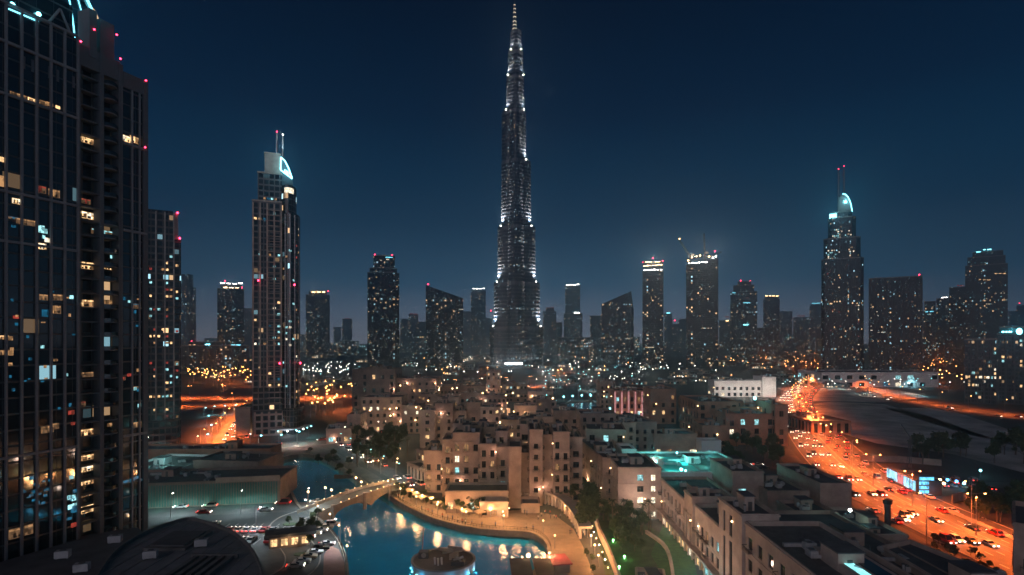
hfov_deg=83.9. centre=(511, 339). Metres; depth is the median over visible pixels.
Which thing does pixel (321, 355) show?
building
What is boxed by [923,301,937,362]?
tower
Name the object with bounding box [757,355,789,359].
building
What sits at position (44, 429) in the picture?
lit window
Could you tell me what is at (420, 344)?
building
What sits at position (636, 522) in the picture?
tree
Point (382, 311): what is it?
tower
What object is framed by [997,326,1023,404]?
hotel block
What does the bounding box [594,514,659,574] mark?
lawn ground
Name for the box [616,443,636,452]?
stair house
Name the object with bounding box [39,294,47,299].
lit window
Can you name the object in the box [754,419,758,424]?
window
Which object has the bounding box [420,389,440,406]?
town house
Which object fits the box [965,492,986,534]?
street lamp
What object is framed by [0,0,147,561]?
glass tower
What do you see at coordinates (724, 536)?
window
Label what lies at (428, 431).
town house
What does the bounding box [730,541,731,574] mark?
window
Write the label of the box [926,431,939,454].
tree
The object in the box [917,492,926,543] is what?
light mast
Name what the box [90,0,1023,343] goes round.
sky
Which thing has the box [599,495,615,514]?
courtyard wall
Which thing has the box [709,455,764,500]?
apartment building
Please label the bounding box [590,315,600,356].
tower
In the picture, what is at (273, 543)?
lit window
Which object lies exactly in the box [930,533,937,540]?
tree
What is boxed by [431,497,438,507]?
tree
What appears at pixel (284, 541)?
lit window
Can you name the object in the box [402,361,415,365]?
building
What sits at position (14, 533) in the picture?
lit window
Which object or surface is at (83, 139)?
lit window
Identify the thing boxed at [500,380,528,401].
town house
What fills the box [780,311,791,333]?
tower
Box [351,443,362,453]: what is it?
tree
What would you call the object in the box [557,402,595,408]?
fountain water
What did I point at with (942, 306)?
tower
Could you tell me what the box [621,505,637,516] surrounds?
tree
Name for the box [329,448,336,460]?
tree
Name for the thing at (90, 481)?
lit window
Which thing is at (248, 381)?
building
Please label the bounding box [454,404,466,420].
town house
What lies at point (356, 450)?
palm tree
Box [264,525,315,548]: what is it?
ticket pavilion
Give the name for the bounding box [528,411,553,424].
town house
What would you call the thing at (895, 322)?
tower
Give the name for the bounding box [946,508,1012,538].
barrier
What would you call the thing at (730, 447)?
tree
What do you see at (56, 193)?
lit window
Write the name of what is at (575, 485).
tree
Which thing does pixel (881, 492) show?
car
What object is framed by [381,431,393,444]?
tree
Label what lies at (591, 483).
tree
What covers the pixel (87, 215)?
lit window
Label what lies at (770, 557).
window
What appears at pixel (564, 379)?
building
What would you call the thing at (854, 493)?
car
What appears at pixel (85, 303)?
lit window
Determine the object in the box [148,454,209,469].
yard building
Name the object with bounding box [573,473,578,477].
window
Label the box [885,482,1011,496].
slip road
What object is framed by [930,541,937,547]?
tree
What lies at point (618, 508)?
tree
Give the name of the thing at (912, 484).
street lamp
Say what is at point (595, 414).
apartment building
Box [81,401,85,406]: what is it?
lit window
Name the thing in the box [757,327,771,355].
tower
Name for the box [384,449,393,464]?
tree
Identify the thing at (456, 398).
town house
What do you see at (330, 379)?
building
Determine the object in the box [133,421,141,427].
lit window
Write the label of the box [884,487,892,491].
car
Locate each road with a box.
[148,502,311,517]
[181,380,697,399]
[181,397,322,406]
[211,401,300,443]
[270,512,319,574]
[281,434,377,447]
[335,443,424,487]
[777,384,1012,574]
[780,446,963,558]
[844,387,1023,419]
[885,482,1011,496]
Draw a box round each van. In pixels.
[275,497,290,504]
[365,457,371,462]
[415,479,424,485]
[845,474,853,480]
[872,473,881,478]
[939,533,956,543]
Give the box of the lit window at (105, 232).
[91,228,111,234]
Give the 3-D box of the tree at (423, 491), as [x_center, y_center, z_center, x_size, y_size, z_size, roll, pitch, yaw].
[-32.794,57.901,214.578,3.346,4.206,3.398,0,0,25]
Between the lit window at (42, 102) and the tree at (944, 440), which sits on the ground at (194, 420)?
the tree at (944, 440)
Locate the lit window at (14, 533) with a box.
[8,524,32,539]
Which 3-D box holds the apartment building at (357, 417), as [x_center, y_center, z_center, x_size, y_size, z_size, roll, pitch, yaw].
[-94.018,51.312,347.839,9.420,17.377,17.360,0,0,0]
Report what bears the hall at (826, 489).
on the ground at (194, 420)
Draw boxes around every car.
[173,504,188,508]
[196,509,211,514]
[202,501,217,507]
[233,526,244,532]
[241,526,253,532]
[246,536,257,542]
[250,526,261,532]
[258,506,272,511]
[259,526,269,532]
[286,561,304,569]
[293,557,311,563]
[294,552,304,555]
[300,552,317,558]
[307,548,323,554]
[310,498,322,503]
[312,543,329,550]
[316,527,327,531]
[319,523,333,527]
[319,540,334,545]
[325,519,339,525]
[403,474,411,479]
[852,491,859,496]
[867,491,877,495]
[867,508,879,512]
[875,490,886,495]
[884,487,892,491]
[887,477,894,482]
[891,518,902,523]
[896,489,906,493]
[896,515,910,521]
[898,510,912,517]
[902,487,911,491]
[906,510,918,515]
[923,494,934,498]
[929,516,943,522]
[935,508,948,512]
[941,543,959,549]
[949,483,958,487]
[949,533,965,542]
[951,475,959,480]
[962,537,979,543]
[964,525,980,530]
[980,540,998,547]
[986,529,1004,536]
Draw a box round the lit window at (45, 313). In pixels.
[42,309,48,316]
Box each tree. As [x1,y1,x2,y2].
[296,517,304,526]
[306,516,315,524]
[306,534,313,541]
[313,520,322,526]
[314,508,321,519]
[315,453,322,463]
[324,453,331,464]
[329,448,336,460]
[334,462,343,474]
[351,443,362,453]
[352,424,363,434]
[352,448,361,466]
[354,437,363,454]
[359,428,370,442]
[361,443,374,460]
[367,449,380,464]
[371,450,383,463]
[372,434,383,445]
[372,445,384,465]
[374,446,384,467]
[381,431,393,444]
[384,421,393,429]
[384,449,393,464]
[387,443,399,461]
[390,425,401,441]
[394,430,405,442]
[398,425,407,443]
[401,488,406,494]
[402,437,410,456]
[420,489,427,494]
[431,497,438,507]
[454,499,462,511]
[474,499,482,507]
[564,487,576,497]
[571,482,581,499]
[574,501,591,533]
[576,495,598,534]
[577,481,600,501]
[581,480,601,494]
[590,564,595,570]
[599,498,608,519]
[601,504,611,520]
[607,499,617,518]
[609,516,618,539]
[610,502,623,515]
[613,527,627,547]
[615,511,628,517]
[617,513,633,529]
[617,535,626,550]
[618,522,635,540]
[620,498,629,511]
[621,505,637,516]
[622,499,633,515]
[631,516,640,535]
[636,507,646,531]
[637,512,649,534]
[642,499,653,530]
[722,440,729,450]
[724,444,733,454]
[730,432,739,448]
[732,450,744,458]
[740,429,750,449]
[745,437,755,454]
[750,435,761,453]
[757,445,767,463]
[767,433,779,444]
[768,449,778,465]
[772,442,779,460]
[774,444,784,462]
[907,432,924,456]
[911,443,929,464]
[918,438,941,457]
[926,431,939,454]
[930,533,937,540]
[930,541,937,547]
[934,430,956,457]
[944,542,949,551]
[948,548,958,555]
[951,430,972,455]
[955,437,970,456]
[963,496,980,518]
[965,489,987,517]
[966,479,987,491]
[969,502,989,520]
[972,547,979,556]
[976,553,985,558]
[977,487,989,517]
[979,494,991,518]
[981,487,994,493]
[984,440,1000,462]
[986,492,1011,521]
[986,560,992,566]
[990,430,1007,452]
[993,503,1011,521]
[996,435,1014,454]
[1004,479,1023,500]
[1005,487,1023,504]
[1007,426,1023,454]
[1011,438,1023,463]
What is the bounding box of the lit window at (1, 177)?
[0,175,3,186]
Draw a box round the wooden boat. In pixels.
[334,472,353,478]
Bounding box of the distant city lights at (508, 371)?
[189,352,946,385]
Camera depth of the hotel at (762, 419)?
329.94 m
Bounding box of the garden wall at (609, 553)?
[592,519,620,574]
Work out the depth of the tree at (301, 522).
175.96 m
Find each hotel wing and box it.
[678,397,729,421]
[964,338,997,404]
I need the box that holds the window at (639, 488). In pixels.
[637,486,642,491]
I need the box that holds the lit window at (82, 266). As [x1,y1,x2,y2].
[81,261,92,269]
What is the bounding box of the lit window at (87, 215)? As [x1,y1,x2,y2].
[81,211,92,219]
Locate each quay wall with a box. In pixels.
[284,453,550,574]
[556,400,595,406]
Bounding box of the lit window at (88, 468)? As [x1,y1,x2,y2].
[81,465,92,471]
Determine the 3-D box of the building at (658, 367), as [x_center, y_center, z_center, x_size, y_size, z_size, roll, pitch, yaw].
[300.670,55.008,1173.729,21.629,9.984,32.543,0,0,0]
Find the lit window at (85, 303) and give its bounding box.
[81,299,92,306]
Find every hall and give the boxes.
[148,440,281,459]
[192,451,283,467]
[776,463,852,506]
[881,539,1006,574]
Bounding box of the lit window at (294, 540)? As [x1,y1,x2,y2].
[291,537,297,544]
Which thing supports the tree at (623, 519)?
on the ground at (194, 420)
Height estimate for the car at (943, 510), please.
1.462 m
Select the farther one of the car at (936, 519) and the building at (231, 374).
the building at (231, 374)
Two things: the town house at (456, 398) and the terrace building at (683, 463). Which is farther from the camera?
the town house at (456, 398)
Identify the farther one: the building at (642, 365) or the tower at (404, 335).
the tower at (404, 335)
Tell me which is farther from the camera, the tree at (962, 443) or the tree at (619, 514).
the tree at (962, 443)
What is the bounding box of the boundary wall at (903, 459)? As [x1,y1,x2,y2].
[860,455,941,465]
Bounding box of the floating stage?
[410,526,475,574]
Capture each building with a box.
[54,517,263,574]
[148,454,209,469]
[148,465,297,507]
[204,338,216,340]
[208,369,246,377]
[235,402,251,435]
[244,378,251,382]
[300,334,305,351]
[310,353,335,357]
[316,375,345,382]
[330,343,337,351]
[338,340,358,355]
[347,409,367,439]
[352,364,441,411]
[354,357,366,361]
[357,344,366,354]
[360,392,407,431]
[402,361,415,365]
[402,400,425,433]
[415,336,425,353]
[424,415,583,516]
[444,368,459,374]
[447,362,458,367]
[451,363,474,369]
[455,378,480,383]
[463,356,489,360]
[545,380,562,388]
[550,375,579,382]
[557,363,571,366]
[563,371,584,377]
[576,406,616,436]
[582,437,618,498]
[583,420,625,447]
[592,365,608,370]
[595,378,613,408]
[606,453,661,518]
[610,386,642,415]
[613,415,635,447]
[616,413,657,450]
[622,378,646,384]
[634,337,639,353]
[635,362,652,367]
[635,567,665,574]
[636,451,726,479]
[642,384,676,423]
[651,364,664,369]
[653,427,697,450]
[658,376,686,384]
[658,476,735,536]
[669,370,701,376]
[683,485,730,558]
[685,368,709,373]
[689,372,707,381]
[692,500,718,571]
[693,418,727,453]
[702,374,735,382]
[708,374,775,396]
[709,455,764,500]
[718,360,735,365]
[718,490,780,574]
[732,358,751,361]
[742,521,910,574]
[745,363,775,368]
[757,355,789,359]
[758,471,810,509]
[764,353,783,355]
[764,360,789,365]
[766,372,797,380]
[774,510,947,574]
[776,495,838,513]
[780,334,793,351]
[797,345,809,352]
[798,369,938,386]
[810,381,849,387]
[815,339,820,354]
[829,507,908,539]
[859,523,905,542]
[864,344,868,352]
[1012,500,1023,574]
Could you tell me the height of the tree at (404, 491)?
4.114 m
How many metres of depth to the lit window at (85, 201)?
143.98 m
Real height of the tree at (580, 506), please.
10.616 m
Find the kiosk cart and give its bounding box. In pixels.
[546,553,572,573]
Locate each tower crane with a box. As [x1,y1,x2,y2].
[679,238,693,263]
[703,234,708,260]
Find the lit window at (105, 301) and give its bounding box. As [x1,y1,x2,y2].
[104,300,111,303]
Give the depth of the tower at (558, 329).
2349.99 m
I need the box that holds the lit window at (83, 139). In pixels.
[81,136,92,144]
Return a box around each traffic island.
[283,522,295,525]
[323,546,344,574]
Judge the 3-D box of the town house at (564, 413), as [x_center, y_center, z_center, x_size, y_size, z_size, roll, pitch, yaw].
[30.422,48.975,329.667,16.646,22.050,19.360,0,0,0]
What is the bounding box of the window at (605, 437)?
[603,435,608,440]
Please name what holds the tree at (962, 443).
on the ground at (194, 420)
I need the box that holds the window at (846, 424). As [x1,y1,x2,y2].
[845,423,847,432]
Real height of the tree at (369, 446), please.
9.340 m
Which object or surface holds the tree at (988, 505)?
on the ground at (194, 420)
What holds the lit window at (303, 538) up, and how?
in the ticket pavilion at (286, 537)
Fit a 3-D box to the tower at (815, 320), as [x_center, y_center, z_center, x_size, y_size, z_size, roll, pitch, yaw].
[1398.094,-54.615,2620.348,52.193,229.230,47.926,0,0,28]
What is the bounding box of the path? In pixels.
[308,446,384,482]
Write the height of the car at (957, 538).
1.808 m
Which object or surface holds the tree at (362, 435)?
on the ground at (194, 420)
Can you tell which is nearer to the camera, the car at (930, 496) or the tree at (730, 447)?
the car at (930, 496)
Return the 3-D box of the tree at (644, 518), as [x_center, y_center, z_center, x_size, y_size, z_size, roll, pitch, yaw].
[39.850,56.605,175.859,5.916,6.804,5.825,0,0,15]
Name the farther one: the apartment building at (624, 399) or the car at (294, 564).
the apartment building at (624, 399)
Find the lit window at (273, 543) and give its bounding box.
[270,539,277,547]
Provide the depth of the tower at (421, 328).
2599.97 m
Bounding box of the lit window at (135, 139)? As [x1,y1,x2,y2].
[129,135,138,143]
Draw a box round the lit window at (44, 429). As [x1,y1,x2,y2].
[41,426,53,433]
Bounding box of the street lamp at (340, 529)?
[334,518,340,544]
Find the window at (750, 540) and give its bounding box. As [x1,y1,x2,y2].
[749,538,751,550]
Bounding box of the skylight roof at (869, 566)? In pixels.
[813,546,896,574]
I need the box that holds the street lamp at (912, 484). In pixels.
[903,470,921,505]
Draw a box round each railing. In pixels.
[304,509,346,574]
[394,494,511,527]
[513,527,550,571]
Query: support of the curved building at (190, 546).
on the ground at (194, 420)
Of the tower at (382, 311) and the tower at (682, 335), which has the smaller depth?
the tower at (382, 311)
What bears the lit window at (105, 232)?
in the glass tower at (73, 281)
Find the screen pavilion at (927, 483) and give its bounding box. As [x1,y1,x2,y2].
[887,466,941,495]
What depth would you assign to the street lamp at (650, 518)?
177.90 m
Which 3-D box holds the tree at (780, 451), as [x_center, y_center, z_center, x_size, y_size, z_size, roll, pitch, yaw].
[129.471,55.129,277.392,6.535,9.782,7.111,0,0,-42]
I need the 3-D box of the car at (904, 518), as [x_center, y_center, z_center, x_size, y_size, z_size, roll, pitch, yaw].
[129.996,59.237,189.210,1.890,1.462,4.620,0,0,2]
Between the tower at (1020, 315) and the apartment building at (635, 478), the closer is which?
the apartment building at (635, 478)
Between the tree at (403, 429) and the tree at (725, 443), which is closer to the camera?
the tree at (725, 443)
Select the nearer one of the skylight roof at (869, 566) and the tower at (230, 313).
the skylight roof at (869, 566)
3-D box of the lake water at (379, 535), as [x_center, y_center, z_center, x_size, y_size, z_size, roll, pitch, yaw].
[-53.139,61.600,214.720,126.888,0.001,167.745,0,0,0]
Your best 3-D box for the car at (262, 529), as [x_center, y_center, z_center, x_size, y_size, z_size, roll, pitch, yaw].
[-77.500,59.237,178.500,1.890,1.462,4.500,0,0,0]
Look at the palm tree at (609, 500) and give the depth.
179.08 m
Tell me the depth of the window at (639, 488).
191.35 m
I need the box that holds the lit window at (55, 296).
[53,294,62,300]
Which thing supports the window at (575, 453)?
in the apartment building at (495, 466)
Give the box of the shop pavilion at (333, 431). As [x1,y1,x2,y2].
[326,421,351,443]
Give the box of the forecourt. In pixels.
[251,519,343,574]
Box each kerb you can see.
[269,511,296,574]
[304,516,320,574]
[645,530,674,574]
[777,387,1008,574]
[793,388,1011,552]
[797,387,1011,548]
[813,388,1012,529]
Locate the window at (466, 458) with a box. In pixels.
[464,456,468,461]
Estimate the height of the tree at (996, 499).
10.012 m
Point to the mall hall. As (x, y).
(220, 459)
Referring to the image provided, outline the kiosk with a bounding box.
[696,438,721,452]
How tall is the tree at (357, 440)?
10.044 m
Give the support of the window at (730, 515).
in the apartment building at (739, 510)
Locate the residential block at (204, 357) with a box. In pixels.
[181,341,248,373]
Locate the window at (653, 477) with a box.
[651,475,655,480]
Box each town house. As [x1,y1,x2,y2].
[419,405,437,447]
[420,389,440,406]
[434,397,455,442]
[437,393,461,407]
[441,383,486,394]
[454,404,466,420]
[459,389,483,407]
[466,397,481,421]
[480,401,502,425]
[482,391,507,414]
[485,368,501,392]
[499,413,527,442]
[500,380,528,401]
[507,401,536,414]
[527,388,553,402]
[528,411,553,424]
[535,395,556,412]
[551,404,576,428]
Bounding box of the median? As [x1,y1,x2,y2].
[794,386,1011,551]
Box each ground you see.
[148,344,1023,574]
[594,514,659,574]
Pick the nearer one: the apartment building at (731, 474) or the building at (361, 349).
the apartment building at (731, 474)
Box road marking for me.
[782,387,1009,568]
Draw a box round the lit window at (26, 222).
[16,218,34,226]
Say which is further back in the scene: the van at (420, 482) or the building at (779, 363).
the building at (779, 363)
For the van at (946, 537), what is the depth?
168.36 m
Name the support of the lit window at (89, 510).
in the glass tower at (73, 281)
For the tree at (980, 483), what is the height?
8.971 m
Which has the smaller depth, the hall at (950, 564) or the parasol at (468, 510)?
the hall at (950, 564)
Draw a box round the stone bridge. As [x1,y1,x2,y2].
[297,478,411,519]
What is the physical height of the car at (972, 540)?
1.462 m
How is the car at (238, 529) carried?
on the ground at (194, 420)
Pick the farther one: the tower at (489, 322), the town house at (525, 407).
the tower at (489, 322)
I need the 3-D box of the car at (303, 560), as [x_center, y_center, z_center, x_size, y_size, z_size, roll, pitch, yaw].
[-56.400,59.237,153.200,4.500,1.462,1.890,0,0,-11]
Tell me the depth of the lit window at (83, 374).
144.32 m
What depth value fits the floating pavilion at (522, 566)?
143.11 m
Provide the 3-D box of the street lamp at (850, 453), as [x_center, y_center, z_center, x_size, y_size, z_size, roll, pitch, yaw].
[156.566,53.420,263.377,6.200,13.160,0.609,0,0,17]
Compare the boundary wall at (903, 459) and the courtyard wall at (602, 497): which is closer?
the courtyard wall at (602, 497)
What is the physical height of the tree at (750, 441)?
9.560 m
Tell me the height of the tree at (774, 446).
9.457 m
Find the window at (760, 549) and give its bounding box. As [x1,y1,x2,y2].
[759,546,761,558]
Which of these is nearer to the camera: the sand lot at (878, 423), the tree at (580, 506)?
the tree at (580, 506)
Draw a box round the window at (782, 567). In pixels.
[781,564,784,574]
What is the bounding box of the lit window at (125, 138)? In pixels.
[123,135,129,142]
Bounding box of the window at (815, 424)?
[814,423,817,432]
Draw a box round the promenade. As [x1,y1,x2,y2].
[379,480,593,574]
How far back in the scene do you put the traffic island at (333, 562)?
152.52 m
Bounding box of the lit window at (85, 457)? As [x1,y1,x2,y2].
[81,454,92,460]
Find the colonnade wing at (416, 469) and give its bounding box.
[406,440,433,482]
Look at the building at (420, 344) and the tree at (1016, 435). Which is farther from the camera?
the building at (420, 344)
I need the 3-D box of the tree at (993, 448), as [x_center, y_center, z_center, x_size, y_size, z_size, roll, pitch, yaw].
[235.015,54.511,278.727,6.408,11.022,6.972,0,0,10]
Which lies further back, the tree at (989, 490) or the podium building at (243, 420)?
the podium building at (243, 420)
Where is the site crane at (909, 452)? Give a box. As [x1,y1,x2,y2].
[901,424,911,467]
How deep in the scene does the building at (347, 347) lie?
2195.59 m
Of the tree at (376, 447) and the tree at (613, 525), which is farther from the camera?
the tree at (376, 447)
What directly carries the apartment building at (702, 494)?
on the ground at (194, 420)
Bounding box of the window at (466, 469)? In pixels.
[464,467,468,473]
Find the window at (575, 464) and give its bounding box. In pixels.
[573,462,578,467]
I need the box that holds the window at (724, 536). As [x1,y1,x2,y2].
[724,536,724,574]
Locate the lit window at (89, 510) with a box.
[81,504,92,513]
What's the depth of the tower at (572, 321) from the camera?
2201.88 m
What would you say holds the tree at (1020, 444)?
on the sand lot at (878, 423)
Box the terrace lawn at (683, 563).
[651,526,696,574]
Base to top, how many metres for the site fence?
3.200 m
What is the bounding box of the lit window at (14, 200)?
[12,198,19,203]
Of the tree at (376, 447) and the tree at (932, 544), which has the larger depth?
the tree at (376, 447)
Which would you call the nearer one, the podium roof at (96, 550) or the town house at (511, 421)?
the podium roof at (96, 550)
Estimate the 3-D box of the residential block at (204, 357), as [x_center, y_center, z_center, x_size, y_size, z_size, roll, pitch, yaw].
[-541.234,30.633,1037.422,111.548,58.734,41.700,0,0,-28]
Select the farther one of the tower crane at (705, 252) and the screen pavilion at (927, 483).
the tower crane at (705, 252)
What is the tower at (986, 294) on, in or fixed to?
on the ground at (194, 420)
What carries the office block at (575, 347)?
on the ground at (194, 420)
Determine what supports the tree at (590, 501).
on the ground at (194, 420)
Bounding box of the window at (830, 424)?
[829,423,832,432]
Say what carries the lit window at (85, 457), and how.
in the glass tower at (73, 281)
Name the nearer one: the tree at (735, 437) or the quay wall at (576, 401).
the tree at (735, 437)
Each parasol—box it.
[415,494,427,501]
[460,508,472,514]
[473,509,485,516]
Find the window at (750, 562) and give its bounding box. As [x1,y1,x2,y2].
[749,559,751,571]
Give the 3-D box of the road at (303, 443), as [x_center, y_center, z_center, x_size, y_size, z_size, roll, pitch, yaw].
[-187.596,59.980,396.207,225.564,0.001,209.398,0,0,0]
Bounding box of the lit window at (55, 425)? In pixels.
[53,423,58,428]
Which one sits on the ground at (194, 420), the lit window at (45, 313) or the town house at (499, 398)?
the town house at (499, 398)
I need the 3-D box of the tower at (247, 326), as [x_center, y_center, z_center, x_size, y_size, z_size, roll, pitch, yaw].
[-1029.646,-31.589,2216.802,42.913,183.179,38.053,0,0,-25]
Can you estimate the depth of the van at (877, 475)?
245.48 m
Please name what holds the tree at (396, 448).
on the ground at (194, 420)
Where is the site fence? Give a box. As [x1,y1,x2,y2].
[952,492,981,511]
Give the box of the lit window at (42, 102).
[39,99,47,105]
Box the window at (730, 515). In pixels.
[730,515,731,535]
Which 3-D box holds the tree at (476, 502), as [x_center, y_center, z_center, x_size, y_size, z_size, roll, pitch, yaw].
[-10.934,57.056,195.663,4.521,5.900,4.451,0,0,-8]
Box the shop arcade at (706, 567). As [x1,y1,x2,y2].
[657,508,718,574]
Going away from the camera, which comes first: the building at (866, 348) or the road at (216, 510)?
the road at (216, 510)
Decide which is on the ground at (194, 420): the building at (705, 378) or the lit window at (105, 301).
the building at (705, 378)
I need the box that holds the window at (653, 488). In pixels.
[651,486,655,491]
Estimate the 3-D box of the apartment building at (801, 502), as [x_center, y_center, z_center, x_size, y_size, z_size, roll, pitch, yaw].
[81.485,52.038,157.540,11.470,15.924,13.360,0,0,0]
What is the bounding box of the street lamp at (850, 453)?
[844,441,856,468]
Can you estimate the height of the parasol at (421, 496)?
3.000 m
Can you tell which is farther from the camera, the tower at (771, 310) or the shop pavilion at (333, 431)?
the tower at (771, 310)
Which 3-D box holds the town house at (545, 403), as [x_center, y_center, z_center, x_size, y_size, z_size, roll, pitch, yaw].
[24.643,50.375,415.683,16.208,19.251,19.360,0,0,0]
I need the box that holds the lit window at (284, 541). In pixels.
[281,538,287,545]
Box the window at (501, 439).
[499,437,503,443]
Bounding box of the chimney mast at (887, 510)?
[883,499,891,525]
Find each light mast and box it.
[852,440,856,472]
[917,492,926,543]
[963,480,971,524]
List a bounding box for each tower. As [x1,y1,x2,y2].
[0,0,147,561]
[148,209,180,443]
[181,274,195,344]
[217,280,243,344]
[244,308,251,354]
[306,291,329,357]
[334,327,340,342]
[342,318,351,340]
[367,254,399,367]
[400,319,408,352]
[408,313,417,352]
[418,322,425,335]
[463,311,470,351]
[471,288,485,354]
[478,0,554,367]
[486,310,492,352]
[543,307,555,354]
[556,322,561,354]
[564,284,582,336]
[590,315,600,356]
[642,258,663,364]
[664,312,672,353]
[672,320,678,353]
[678,319,685,352]
[686,251,717,372]
[719,316,729,355]
[730,280,756,359]
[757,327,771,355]
[763,295,779,353]
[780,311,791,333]
[793,315,809,351]
[810,303,820,352]
[821,167,863,369]
[868,274,922,370]
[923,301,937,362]
[936,297,948,359]
[949,285,964,364]
[965,249,1007,367]
[1008,311,1016,325]
[1016,303,1023,325]
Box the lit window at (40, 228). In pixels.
[38,225,44,232]
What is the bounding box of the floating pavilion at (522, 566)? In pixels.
[509,554,555,574]
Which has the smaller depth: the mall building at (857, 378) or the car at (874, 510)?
the car at (874, 510)
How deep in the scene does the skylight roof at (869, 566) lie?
95.78 m
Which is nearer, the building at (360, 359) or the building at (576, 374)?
the building at (576, 374)
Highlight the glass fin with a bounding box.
[631,294,633,365]
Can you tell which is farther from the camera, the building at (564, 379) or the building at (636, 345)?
the building at (636, 345)
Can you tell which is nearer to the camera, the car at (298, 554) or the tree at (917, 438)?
the car at (298, 554)
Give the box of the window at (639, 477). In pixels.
[637,475,642,480]
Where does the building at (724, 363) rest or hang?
on the ground at (194, 420)
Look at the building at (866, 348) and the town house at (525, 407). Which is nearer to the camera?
the town house at (525, 407)
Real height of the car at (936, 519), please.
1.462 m
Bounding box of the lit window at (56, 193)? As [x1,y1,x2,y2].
[48,188,59,197]
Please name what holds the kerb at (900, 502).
on the road at (919, 525)
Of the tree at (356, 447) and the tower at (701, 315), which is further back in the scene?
the tower at (701, 315)
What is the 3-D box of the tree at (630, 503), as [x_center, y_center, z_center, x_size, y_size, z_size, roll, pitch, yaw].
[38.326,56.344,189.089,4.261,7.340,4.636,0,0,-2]
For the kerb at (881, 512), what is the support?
on the road at (919, 525)
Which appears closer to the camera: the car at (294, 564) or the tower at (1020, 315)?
the car at (294, 564)
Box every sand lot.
[778,387,927,401]
[814,401,1023,472]
[886,408,1012,441]
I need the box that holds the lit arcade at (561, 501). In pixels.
[523,491,591,538]
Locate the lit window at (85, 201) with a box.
[81,198,90,204]
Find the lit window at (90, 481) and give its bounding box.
[81,480,92,485]
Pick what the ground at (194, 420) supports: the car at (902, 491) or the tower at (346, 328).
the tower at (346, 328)
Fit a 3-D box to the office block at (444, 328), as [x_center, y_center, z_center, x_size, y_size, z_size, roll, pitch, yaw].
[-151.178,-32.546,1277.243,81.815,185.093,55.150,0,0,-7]
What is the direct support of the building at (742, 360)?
on the ground at (194, 420)
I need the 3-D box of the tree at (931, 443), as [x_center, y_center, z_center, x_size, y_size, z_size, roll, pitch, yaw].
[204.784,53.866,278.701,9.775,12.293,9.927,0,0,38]
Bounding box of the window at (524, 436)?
[522,434,527,439]
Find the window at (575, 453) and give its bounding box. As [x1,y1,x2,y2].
[573,451,578,456]
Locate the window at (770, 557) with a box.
[769,554,772,568]
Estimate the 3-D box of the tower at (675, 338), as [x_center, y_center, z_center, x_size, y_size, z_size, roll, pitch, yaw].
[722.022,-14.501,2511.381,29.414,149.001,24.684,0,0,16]
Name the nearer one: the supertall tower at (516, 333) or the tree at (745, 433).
the tree at (745, 433)
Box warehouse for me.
[788,411,850,433]
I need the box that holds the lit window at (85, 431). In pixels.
[81,428,92,435]
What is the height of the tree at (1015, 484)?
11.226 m
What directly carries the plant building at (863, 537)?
on the ground at (194, 420)
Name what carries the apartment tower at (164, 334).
on the ground at (194, 420)
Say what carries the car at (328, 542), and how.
on the forecourt
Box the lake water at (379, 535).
[284,458,547,574]
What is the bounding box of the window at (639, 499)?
[637,497,642,502]
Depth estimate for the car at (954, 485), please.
230.72 m
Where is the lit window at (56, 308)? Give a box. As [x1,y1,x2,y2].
[53,305,60,313]
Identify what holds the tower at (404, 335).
on the ground at (194, 420)
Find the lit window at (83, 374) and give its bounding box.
[81,372,92,376]
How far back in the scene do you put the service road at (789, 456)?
195.84 m
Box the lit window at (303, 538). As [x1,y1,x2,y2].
[301,536,308,543]
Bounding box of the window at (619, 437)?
[617,435,621,441]
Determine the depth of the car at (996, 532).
173.94 m
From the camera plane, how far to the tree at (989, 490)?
197.92 m
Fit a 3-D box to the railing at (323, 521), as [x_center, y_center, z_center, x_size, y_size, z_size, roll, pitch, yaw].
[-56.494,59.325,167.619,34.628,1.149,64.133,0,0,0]
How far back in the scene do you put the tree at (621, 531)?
164.40 m
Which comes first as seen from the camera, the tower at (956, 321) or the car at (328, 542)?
the car at (328, 542)
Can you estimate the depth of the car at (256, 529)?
177.34 m
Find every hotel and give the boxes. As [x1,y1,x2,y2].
[252,131,308,436]
[680,394,787,445]
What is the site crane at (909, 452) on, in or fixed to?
on the ground at (194, 420)
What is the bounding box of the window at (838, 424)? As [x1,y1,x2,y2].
[837,423,840,432]
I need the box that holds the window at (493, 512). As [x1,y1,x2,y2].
[491,510,496,514]
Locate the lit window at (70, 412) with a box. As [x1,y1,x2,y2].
[68,410,74,414]
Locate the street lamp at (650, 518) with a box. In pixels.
[649,511,653,531]
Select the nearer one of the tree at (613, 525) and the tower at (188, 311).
the tree at (613, 525)
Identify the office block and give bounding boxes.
[426,284,462,366]
[558,337,593,358]
[601,291,630,365]
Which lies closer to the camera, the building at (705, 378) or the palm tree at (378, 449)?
the palm tree at (378, 449)
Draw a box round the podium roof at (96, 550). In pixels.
[0,527,141,574]
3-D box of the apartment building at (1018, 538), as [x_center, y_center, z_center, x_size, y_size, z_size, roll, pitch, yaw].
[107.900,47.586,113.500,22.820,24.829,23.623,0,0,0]
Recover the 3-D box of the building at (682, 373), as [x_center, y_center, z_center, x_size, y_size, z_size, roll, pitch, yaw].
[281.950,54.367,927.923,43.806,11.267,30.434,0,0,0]
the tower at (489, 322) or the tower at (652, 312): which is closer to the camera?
the tower at (652, 312)
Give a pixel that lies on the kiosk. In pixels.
(708, 444)
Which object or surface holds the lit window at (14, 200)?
in the glass tower at (73, 281)
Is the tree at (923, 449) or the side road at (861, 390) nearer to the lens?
the tree at (923, 449)
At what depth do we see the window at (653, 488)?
191.35 m
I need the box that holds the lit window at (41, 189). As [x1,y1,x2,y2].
[38,185,45,193]

